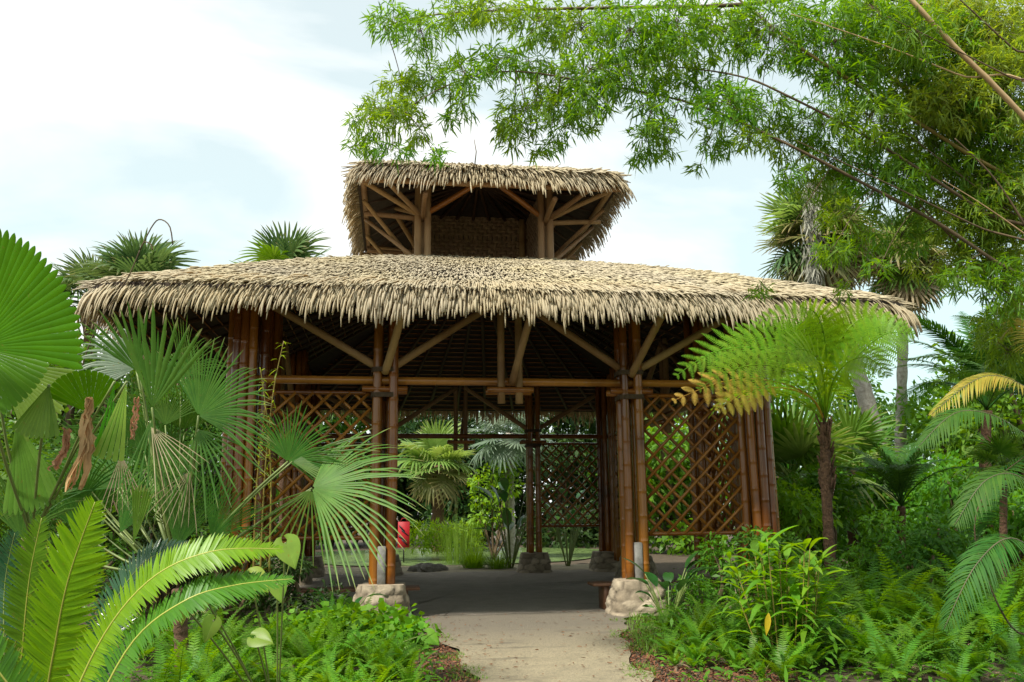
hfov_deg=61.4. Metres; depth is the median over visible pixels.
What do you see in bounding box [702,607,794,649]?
sword fern
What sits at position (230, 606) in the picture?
leafy shrub
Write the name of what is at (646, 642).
grass
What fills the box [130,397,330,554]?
garden tree
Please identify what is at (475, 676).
edge grass
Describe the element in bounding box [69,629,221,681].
sword fern
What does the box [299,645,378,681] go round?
sword fern
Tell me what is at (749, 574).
sword fern
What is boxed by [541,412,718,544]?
garden tree
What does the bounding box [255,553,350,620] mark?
leafy shrub
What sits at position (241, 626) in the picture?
sword fern
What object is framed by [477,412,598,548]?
garden tree
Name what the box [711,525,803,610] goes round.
leafy shrub
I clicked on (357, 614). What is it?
creeper mound
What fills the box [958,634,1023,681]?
sword fern
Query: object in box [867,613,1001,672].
sword fern
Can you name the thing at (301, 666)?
sword fern
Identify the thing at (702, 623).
sword fern
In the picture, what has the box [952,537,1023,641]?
sword fern
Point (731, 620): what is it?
sword fern
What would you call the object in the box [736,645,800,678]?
sword fern
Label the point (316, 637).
sword fern
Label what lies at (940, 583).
sword fern
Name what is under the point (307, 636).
sword fern
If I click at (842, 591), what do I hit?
sword fern
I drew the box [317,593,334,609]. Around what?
sword fern
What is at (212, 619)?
sword fern
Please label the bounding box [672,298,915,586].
tree fern
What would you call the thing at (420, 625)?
creeper mound
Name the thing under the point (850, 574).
sword fern
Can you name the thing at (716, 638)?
sword fern
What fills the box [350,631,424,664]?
sword fern
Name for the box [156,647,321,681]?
sword fern
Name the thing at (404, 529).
red sign
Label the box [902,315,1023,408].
feather palm
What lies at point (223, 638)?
sword fern
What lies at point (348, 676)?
sword fern
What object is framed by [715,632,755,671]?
sword fern
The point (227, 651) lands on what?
sword fern
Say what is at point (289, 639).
sword fern
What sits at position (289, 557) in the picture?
heart leaved plant
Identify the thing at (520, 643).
path
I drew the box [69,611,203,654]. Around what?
sword fern
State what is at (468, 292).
thatched pavilion
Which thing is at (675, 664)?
sword fern
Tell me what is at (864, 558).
leafy shrub
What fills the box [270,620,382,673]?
sword fern
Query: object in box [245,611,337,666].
sword fern
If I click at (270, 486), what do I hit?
bamboo shoot
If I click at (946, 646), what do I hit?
sword fern
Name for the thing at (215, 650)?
sword fern
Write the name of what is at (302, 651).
sword fern
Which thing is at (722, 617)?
sword fern
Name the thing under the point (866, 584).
sword fern
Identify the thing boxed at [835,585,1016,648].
sword fern
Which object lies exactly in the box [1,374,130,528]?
garden tree
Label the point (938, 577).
sword fern
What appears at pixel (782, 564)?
sword fern
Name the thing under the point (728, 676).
ground cover
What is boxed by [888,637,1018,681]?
sword fern
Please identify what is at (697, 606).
sword fern
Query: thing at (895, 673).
undergrowth
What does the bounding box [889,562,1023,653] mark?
sword fern
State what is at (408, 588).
plank bench
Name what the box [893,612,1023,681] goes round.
sword fern
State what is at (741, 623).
sword fern
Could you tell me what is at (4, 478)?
leafy shrub
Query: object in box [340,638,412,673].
sword fern
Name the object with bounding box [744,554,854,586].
sword fern
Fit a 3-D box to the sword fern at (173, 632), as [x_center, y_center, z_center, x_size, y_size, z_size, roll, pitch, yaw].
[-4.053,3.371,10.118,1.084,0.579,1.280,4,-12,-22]
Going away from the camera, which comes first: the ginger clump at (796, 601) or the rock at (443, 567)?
the ginger clump at (796, 601)
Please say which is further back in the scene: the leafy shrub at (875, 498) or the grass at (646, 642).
the leafy shrub at (875, 498)
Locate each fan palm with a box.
[0,229,140,653]
[468,412,556,557]
[687,394,893,540]
[806,399,906,567]
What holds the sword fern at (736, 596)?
on the ground at (664, 561)
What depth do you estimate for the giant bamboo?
8.30 m
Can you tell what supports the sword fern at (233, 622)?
on the ground at (664, 561)
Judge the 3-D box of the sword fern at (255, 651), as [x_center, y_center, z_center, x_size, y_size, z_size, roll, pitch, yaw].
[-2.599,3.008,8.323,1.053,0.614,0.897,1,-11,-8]
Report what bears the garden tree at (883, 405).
on the ground at (664, 561)
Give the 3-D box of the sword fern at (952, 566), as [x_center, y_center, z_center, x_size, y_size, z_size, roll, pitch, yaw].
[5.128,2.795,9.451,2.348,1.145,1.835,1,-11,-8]
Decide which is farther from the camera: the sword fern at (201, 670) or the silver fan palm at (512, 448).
the silver fan palm at (512, 448)
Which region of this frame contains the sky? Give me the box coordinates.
[0,0,1023,512]
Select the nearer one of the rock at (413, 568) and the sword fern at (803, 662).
the sword fern at (803, 662)
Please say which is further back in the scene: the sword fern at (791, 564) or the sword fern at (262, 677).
the sword fern at (791, 564)
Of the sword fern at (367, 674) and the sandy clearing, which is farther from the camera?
the sandy clearing
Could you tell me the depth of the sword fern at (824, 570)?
11.07 m
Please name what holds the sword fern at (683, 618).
on the ground at (664, 561)
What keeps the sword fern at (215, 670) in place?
on the ground at (664, 561)
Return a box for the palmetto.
[0,219,426,666]
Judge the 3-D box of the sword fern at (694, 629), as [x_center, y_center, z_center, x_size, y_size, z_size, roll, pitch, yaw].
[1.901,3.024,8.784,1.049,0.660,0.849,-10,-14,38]
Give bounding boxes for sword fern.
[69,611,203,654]
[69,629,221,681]
[115,639,278,681]
[123,613,194,660]
[123,661,215,681]
[128,603,230,663]
[139,639,264,681]
[141,625,268,679]
[143,603,194,658]
[143,633,243,676]
[145,653,257,676]
[150,611,250,678]
[152,607,238,636]
[152,618,249,681]
[155,633,271,681]
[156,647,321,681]
[159,653,257,681]
[161,622,202,646]
[161,626,248,652]
[167,620,250,661]
[168,614,251,646]
[181,654,241,681]
[181,654,262,681]
[187,646,258,679]
[188,599,261,637]
[188,602,226,632]
[188,611,252,648]
[190,630,293,678]
[191,626,294,667]
[200,602,320,636]
[206,671,237,681]
[212,623,322,675]
[215,603,296,667]
[217,645,308,681]
[218,611,286,644]
[222,612,335,643]
[225,621,284,660]
[230,605,369,658]
[232,618,317,662]
[243,629,373,678]
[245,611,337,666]
[247,645,339,681]
[252,601,297,627]
[256,613,390,681]
[264,661,330,681]
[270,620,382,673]
[271,660,390,681]
[284,631,368,661]
[285,625,346,666]
[286,617,375,669]
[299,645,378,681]
[300,654,379,681]
[302,605,387,646]
[310,669,396,681]
[313,656,420,681]
[314,624,414,676]
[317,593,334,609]
[330,644,379,680]
[331,631,425,677]
[334,633,415,679]
[338,640,443,681]
[340,634,406,676]
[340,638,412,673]
[344,592,374,611]
[344,639,429,675]
[345,629,419,660]
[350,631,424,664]
[358,629,446,674]
[380,650,449,681]
[610,614,715,660]
[628,589,736,647]
[635,601,725,648]
[637,595,695,633]
[644,597,689,627]
[647,598,726,638]
[649,602,750,668]
[654,589,712,627]
[659,639,693,672]
[662,643,684,669]
[663,610,710,634]
[671,635,721,667]
[675,596,739,623]
[677,599,749,665]
[679,641,731,666]
[682,584,761,626]
[682,599,753,637]
[682,634,719,662]
[686,622,771,664]
[689,557,849,612]
[690,598,749,632]
[693,623,757,662]
[694,619,791,666]
[695,619,721,641]
[699,580,848,644]
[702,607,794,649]
[704,544,894,622]
[706,593,790,641]
[707,582,762,607]
[708,562,824,628]
[712,610,756,647]
[714,541,913,638]
[715,590,761,628]
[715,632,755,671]
[719,553,892,654]
[724,617,832,681]
[728,617,793,659]
[735,609,870,675]
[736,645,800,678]
[737,536,940,654]
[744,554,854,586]
[747,558,879,598]
[749,551,893,601]
[756,624,864,671]
[760,638,785,664]
[762,539,958,611]
[784,558,927,627]
[789,614,940,681]
[791,624,871,669]
[797,576,884,650]
[798,554,947,640]
[805,600,972,677]
[815,556,914,665]
[816,557,927,597]
[819,612,972,681]
[822,543,1001,651]
[822,550,879,591]
[822,603,969,675]
[826,628,922,665]
[828,546,1023,615]
[831,603,871,649]
[833,628,976,681]
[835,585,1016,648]
[845,571,909,595]
[849,558,976,594]
[852,569,944,617]
[855,611,975,648]
[858,578,1005,651]
[863,569,1008,664]
[867,546,1023,646]
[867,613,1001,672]
[875,567,1023,644]
[880,572,978,618]
[880,604,1009,669]
[882,545,972,592]
[887,559,952,611]
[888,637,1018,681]
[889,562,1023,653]
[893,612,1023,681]
[902,574,1023,625]
[903,621,1021,680]
[909,568,998,629]
[910,580,973,647]
[943,575,1023,656]
[951,555,1023,601]
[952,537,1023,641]
[954,597,1023,661]
[957,557,1023,632]
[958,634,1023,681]
[971,635,1023,681]
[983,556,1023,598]
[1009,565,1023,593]
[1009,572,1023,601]
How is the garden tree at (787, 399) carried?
on the ground at (664, 561)
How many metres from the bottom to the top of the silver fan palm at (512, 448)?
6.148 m
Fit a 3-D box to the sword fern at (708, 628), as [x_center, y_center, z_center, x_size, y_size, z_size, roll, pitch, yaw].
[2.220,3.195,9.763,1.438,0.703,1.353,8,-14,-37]
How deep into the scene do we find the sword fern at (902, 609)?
9.19 m
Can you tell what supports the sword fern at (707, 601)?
on the ground at (664, 561)
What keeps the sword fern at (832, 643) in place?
on the ground at (664, 561)
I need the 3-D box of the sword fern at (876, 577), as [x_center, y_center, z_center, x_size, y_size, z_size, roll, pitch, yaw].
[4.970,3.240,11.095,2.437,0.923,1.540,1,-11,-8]
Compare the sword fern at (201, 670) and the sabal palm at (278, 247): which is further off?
the sabal palm at (278, 247)
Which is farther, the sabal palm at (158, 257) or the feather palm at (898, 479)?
the sabal palm at (158, 257)
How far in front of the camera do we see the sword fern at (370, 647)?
8.34 m
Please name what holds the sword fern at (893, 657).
on the ground at (664, 561)
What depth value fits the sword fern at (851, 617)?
9.16 m
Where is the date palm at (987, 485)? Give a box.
[913,317,1023,634]
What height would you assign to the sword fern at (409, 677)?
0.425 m
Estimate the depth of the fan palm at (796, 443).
17.83 m
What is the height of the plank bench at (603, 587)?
0.418 m
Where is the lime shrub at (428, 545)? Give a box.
[405,517,488,556]
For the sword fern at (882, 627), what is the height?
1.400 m
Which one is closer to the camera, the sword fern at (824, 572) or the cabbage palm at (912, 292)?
the sword fern at (824, 572)
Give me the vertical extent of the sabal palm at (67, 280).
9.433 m
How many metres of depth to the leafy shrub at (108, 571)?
10.95 m
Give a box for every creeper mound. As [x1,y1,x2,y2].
[254,598,394,653]
[284,598,424,640]
[365,608,442,651]
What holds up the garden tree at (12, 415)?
on the ground at (664, 561)
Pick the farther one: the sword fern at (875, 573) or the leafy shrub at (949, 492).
the leafy shrub at (949, 492)
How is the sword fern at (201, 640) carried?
on the ground at (664, 561)
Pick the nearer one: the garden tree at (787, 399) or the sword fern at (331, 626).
the sword fern at (331, 626)
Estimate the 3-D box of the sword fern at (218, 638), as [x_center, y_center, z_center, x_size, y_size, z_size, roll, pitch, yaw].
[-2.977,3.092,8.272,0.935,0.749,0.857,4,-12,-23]
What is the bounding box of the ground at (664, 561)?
[0,517,1023,681]
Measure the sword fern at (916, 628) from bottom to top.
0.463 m
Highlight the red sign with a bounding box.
[398,518,409,561]
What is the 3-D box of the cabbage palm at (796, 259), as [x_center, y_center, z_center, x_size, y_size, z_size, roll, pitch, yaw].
[9.870,0.599,25.261,5.346,11.763,4.315,1,-11,-8]
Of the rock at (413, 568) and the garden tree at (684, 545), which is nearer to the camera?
the rock at (413, 568)
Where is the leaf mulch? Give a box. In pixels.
[374,630,799,681]
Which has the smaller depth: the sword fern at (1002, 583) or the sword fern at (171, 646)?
the sword fern at (171, 646)
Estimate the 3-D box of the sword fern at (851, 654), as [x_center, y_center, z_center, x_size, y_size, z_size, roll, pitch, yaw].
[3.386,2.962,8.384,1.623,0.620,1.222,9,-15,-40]
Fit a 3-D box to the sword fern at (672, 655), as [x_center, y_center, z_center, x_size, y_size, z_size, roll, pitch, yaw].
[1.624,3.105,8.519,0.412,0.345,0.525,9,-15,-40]
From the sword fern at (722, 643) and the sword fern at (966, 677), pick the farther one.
the sword fern at (722, 643)
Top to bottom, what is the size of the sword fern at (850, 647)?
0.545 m
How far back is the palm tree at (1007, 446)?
11.96 m
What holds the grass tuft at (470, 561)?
on the sandy clearing
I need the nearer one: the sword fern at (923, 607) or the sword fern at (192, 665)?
the sword fern at (192, 665)
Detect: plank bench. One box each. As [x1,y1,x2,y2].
[276,585,419,614]
[587,579,726,609]
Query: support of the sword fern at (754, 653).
on the leaf mulch
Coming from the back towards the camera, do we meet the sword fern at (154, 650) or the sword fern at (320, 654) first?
the sword fern at (154, 650)
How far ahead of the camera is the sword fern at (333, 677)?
6.61 m
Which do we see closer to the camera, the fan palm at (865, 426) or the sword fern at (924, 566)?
the sword fern at (924, 566)
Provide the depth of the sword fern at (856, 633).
8.36 m
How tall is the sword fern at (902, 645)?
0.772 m
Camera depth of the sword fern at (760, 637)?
9.01 m
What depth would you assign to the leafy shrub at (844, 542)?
20.52 m
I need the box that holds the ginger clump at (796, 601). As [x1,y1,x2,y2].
[710,525,853,680]
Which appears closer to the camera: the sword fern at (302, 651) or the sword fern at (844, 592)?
the sword fern at (302, 651)
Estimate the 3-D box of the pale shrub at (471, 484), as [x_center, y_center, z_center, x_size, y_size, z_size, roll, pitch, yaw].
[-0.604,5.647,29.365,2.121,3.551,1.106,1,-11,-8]
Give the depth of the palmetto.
7.43 m
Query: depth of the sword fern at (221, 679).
6.83 m
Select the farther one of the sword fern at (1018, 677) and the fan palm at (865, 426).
the fan palm at (865, 426)
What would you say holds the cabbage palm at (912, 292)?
on the ground at (664, 561)
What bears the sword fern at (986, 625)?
on the ground at (664, 561)
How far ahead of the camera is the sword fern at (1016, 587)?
11.26 m
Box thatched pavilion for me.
[72,140,922,628]
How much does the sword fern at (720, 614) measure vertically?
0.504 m
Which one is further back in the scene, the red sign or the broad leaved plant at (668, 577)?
the red sign
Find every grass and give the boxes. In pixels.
[424,618,659,681]
[624,609,711,655]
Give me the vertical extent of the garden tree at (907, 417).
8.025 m
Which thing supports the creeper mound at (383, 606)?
on the ground at (664, 561)
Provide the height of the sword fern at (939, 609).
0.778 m
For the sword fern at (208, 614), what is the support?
on the ground at (664, 561)
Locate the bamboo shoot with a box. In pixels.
[249,341,285,575]
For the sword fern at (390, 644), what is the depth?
8.09 m
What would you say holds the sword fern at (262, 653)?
on the ground at (664, 561)
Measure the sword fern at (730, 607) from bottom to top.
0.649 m
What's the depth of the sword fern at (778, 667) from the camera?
7.79 m
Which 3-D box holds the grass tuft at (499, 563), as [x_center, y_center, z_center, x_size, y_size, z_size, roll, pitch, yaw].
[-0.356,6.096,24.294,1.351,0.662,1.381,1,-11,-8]
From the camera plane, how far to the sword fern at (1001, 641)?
8.49 m
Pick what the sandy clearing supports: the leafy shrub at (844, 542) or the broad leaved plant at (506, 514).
the broad leaved plant at (506, 514)
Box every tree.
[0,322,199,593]
[0,402,47,527]
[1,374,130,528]
[2,371,281,582]
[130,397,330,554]
[275,410,371,548]
[340,413,470,544]
[397,411,569,546]
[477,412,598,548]
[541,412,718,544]
[644,413,736,554]
[689,369,875,548]
[801,368,940,552]
[891,334,1022,543]
[917,316,1023,546]
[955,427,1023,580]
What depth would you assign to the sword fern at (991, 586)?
11.10 m
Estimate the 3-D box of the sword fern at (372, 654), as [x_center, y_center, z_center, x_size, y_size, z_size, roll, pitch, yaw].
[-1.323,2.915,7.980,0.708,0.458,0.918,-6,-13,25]
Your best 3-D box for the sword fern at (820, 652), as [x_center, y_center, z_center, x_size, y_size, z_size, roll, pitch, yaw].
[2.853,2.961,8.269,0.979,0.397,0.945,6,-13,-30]
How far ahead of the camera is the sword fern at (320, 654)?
7.69 m
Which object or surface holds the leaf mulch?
on the ground at (664, 561)
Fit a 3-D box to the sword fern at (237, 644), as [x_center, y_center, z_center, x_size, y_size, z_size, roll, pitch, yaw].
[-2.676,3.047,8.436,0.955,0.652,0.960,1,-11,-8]
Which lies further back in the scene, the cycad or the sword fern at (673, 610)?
the sword fern at (673, 610)
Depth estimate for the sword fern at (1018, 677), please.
7.07 m
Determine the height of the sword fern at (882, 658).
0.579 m
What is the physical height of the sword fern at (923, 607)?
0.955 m
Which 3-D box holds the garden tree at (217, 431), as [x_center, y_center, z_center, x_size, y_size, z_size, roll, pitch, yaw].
[-8.884,3.064,21.753,6.840,6.976,5.509,1,-11,-8]
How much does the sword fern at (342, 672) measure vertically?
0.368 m
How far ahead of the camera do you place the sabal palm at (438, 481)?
35.58 m
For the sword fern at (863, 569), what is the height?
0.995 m
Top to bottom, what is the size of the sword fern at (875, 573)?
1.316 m
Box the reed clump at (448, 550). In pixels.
[435,510,487,563]
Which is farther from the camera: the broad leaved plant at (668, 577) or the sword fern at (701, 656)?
the broad leaved plant at (668, 577)
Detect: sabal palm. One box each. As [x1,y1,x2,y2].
[47,247,107,362]
[66,227,200,383]
[229,220,332,535]
[397,418,478,551]
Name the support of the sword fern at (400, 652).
on the ground at (664, 561)
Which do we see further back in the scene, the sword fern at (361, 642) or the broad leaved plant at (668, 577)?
the broad leaved plant at (668, 577)
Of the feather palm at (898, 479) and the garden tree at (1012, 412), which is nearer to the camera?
the feather palm at (898, 479)
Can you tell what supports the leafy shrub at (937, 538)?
on the ground at (664, 561)
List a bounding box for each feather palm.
[811,423,978,568]
[891,308,1021,586]
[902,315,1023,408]
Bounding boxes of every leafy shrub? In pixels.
[0,433,151,615]
[0,451,116,657]
[95,444,229,620]
[189,523,273,626]
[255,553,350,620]
[665,531,739,621]
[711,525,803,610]
[730,477,843,578]
[777,456,871,580]
[816,483,945,559]
[838,453,967,564]
[840,507,921,586]
[857,449,1014,574]
[867,504,1014,599]
[938,463,1023,575]
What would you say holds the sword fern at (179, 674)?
on the ground at (664, 561)
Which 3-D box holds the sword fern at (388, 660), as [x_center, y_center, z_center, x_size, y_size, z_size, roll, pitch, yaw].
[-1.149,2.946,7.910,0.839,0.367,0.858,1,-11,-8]
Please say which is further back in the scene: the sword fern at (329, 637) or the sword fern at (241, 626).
the sword fern at (241, 626)
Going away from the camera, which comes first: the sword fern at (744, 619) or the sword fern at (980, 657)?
the sword fern at (980, 657)
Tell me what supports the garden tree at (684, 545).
on the ground at (664, 561)
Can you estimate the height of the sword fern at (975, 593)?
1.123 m
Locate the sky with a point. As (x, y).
(218, 121)
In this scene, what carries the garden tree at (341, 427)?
on the ground at (664, 561)
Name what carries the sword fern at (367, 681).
on the ground at (664, 561)
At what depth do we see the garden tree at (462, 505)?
42.88 m
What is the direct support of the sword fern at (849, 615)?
on the ground at (664, 561)
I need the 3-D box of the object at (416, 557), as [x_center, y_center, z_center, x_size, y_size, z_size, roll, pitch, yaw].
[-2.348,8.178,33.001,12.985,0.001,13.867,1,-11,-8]
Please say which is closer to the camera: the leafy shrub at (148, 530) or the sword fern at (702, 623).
the sword fern at (702, 623)
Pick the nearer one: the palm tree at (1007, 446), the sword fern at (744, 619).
the sword fern at (744, 619)
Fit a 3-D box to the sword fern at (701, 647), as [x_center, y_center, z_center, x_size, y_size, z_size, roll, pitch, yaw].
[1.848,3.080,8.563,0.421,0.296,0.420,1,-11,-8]
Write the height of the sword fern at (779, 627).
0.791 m
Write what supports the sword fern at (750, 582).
on the ground at (664, 561)
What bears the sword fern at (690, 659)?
on the ground at (664, 561)
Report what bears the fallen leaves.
on the ground at (664, 561)
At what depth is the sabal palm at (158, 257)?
21.63 m
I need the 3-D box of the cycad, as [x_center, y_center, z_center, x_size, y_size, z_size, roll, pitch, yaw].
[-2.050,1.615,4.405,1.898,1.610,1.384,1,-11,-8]
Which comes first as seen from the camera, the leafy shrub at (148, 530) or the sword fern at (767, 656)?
the sword fern at (767, 656)
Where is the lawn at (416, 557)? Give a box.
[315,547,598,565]
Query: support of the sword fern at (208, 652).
on the ground at (664, 561)
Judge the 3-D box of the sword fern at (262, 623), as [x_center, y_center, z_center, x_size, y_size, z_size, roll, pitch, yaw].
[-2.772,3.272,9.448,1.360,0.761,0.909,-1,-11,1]
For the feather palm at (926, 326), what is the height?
4.920 m
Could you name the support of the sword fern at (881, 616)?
on the ground at (664, 561)
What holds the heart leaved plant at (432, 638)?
on the ground at (664, 561)
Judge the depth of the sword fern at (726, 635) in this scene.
8.56 m
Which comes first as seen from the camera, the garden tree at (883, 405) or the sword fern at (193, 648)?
the sword fern at (193, 648)
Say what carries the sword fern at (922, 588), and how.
on the ground at (664, 561)
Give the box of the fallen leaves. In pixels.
[425,611,637,681]
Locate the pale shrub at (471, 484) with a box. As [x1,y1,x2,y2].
[466,457,525,557]
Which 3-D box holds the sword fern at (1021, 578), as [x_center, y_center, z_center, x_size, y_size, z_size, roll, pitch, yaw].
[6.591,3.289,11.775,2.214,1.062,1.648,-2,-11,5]
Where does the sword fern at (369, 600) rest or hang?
on the ground at (664, 561)
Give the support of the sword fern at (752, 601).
on the ground at (664, 561)
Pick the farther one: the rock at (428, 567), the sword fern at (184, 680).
the rock at (428, 567)
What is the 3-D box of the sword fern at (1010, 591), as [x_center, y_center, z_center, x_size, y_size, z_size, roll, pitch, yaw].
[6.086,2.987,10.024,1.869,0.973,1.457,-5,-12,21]
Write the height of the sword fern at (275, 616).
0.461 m
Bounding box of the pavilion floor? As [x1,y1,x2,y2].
[283,569,708,618]
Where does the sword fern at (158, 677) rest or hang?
on the ground at (664, 561)
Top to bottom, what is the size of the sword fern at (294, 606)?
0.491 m
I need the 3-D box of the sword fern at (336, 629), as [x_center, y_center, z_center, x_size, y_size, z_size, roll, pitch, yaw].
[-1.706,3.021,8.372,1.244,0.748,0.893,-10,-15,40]
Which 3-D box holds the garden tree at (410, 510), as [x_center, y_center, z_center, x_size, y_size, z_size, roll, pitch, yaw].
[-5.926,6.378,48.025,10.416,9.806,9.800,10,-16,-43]
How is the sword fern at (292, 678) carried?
on the ground at (664, 561)
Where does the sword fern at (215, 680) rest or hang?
on the ground at (664, 561)
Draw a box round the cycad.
[0,495,295,681]
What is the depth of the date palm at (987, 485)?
6.82 m
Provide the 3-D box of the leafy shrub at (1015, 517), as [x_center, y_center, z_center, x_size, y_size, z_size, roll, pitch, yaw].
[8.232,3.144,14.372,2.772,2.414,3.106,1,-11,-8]
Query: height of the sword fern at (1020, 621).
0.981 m
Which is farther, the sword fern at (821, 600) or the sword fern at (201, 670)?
the sword fern at (821, 600)
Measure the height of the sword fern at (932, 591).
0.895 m
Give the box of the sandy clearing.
[324,564,588,574]
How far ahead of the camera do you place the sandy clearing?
23.98 m
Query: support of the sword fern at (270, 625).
on the ground at (664, 561)
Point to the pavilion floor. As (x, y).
(485, 592)
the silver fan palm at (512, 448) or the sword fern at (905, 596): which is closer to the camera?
the sword fern at (905, 596)
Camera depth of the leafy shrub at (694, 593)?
12.49 m
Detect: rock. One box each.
[407,565,417,571]
[417,563,440,571]
[437,564,448,570]
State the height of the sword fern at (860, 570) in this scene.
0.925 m
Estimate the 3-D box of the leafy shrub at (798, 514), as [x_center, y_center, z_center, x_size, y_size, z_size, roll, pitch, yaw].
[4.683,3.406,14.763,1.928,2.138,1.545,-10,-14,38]
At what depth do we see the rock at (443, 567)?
23.55 m
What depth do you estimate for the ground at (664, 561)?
8.95 m
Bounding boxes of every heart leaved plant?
[178,533,299,681]
[347,628,438,659]
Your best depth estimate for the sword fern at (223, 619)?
9.83 m
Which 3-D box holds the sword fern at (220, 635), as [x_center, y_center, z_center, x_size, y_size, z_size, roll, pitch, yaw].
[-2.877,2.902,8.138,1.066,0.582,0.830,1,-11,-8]
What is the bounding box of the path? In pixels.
[416,611,654,681]
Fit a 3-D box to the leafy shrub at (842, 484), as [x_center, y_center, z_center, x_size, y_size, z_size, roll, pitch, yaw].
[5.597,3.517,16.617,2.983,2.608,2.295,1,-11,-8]
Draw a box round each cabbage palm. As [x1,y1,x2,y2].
[754,170,894,456]
[853,206,963,462]
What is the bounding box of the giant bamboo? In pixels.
[339,0,1023,383]
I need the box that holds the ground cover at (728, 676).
[83,602,1021,681]
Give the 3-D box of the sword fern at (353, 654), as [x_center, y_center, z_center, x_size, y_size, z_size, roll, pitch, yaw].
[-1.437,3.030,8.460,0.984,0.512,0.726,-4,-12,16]
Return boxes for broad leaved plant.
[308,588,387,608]
[470,478,571,567]
[524,488,597,565]
[623,552,720,623]
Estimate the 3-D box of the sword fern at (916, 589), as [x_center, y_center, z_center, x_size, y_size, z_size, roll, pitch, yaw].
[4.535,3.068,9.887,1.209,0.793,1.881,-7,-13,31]
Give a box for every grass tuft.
[448,542,497,568]
[482,550,517,568]
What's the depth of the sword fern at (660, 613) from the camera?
11.07 m
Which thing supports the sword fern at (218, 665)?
on the ground at (664, 561)
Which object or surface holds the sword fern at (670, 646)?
on the ground at (664, 561)
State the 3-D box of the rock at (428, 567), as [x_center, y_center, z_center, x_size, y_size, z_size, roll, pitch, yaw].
[-2.232,6.090,23.195,0.654,0.238,0.510,1,-11,-8]
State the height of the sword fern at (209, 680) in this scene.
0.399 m
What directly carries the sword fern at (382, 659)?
on the ground at (664, 561)
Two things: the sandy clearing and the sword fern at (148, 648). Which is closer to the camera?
the sword fern at (148, 648)
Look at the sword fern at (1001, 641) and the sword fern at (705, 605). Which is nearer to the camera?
the sword fern at (1001, 641)
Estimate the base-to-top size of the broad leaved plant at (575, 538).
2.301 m
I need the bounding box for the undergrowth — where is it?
[17,566,1023,681]

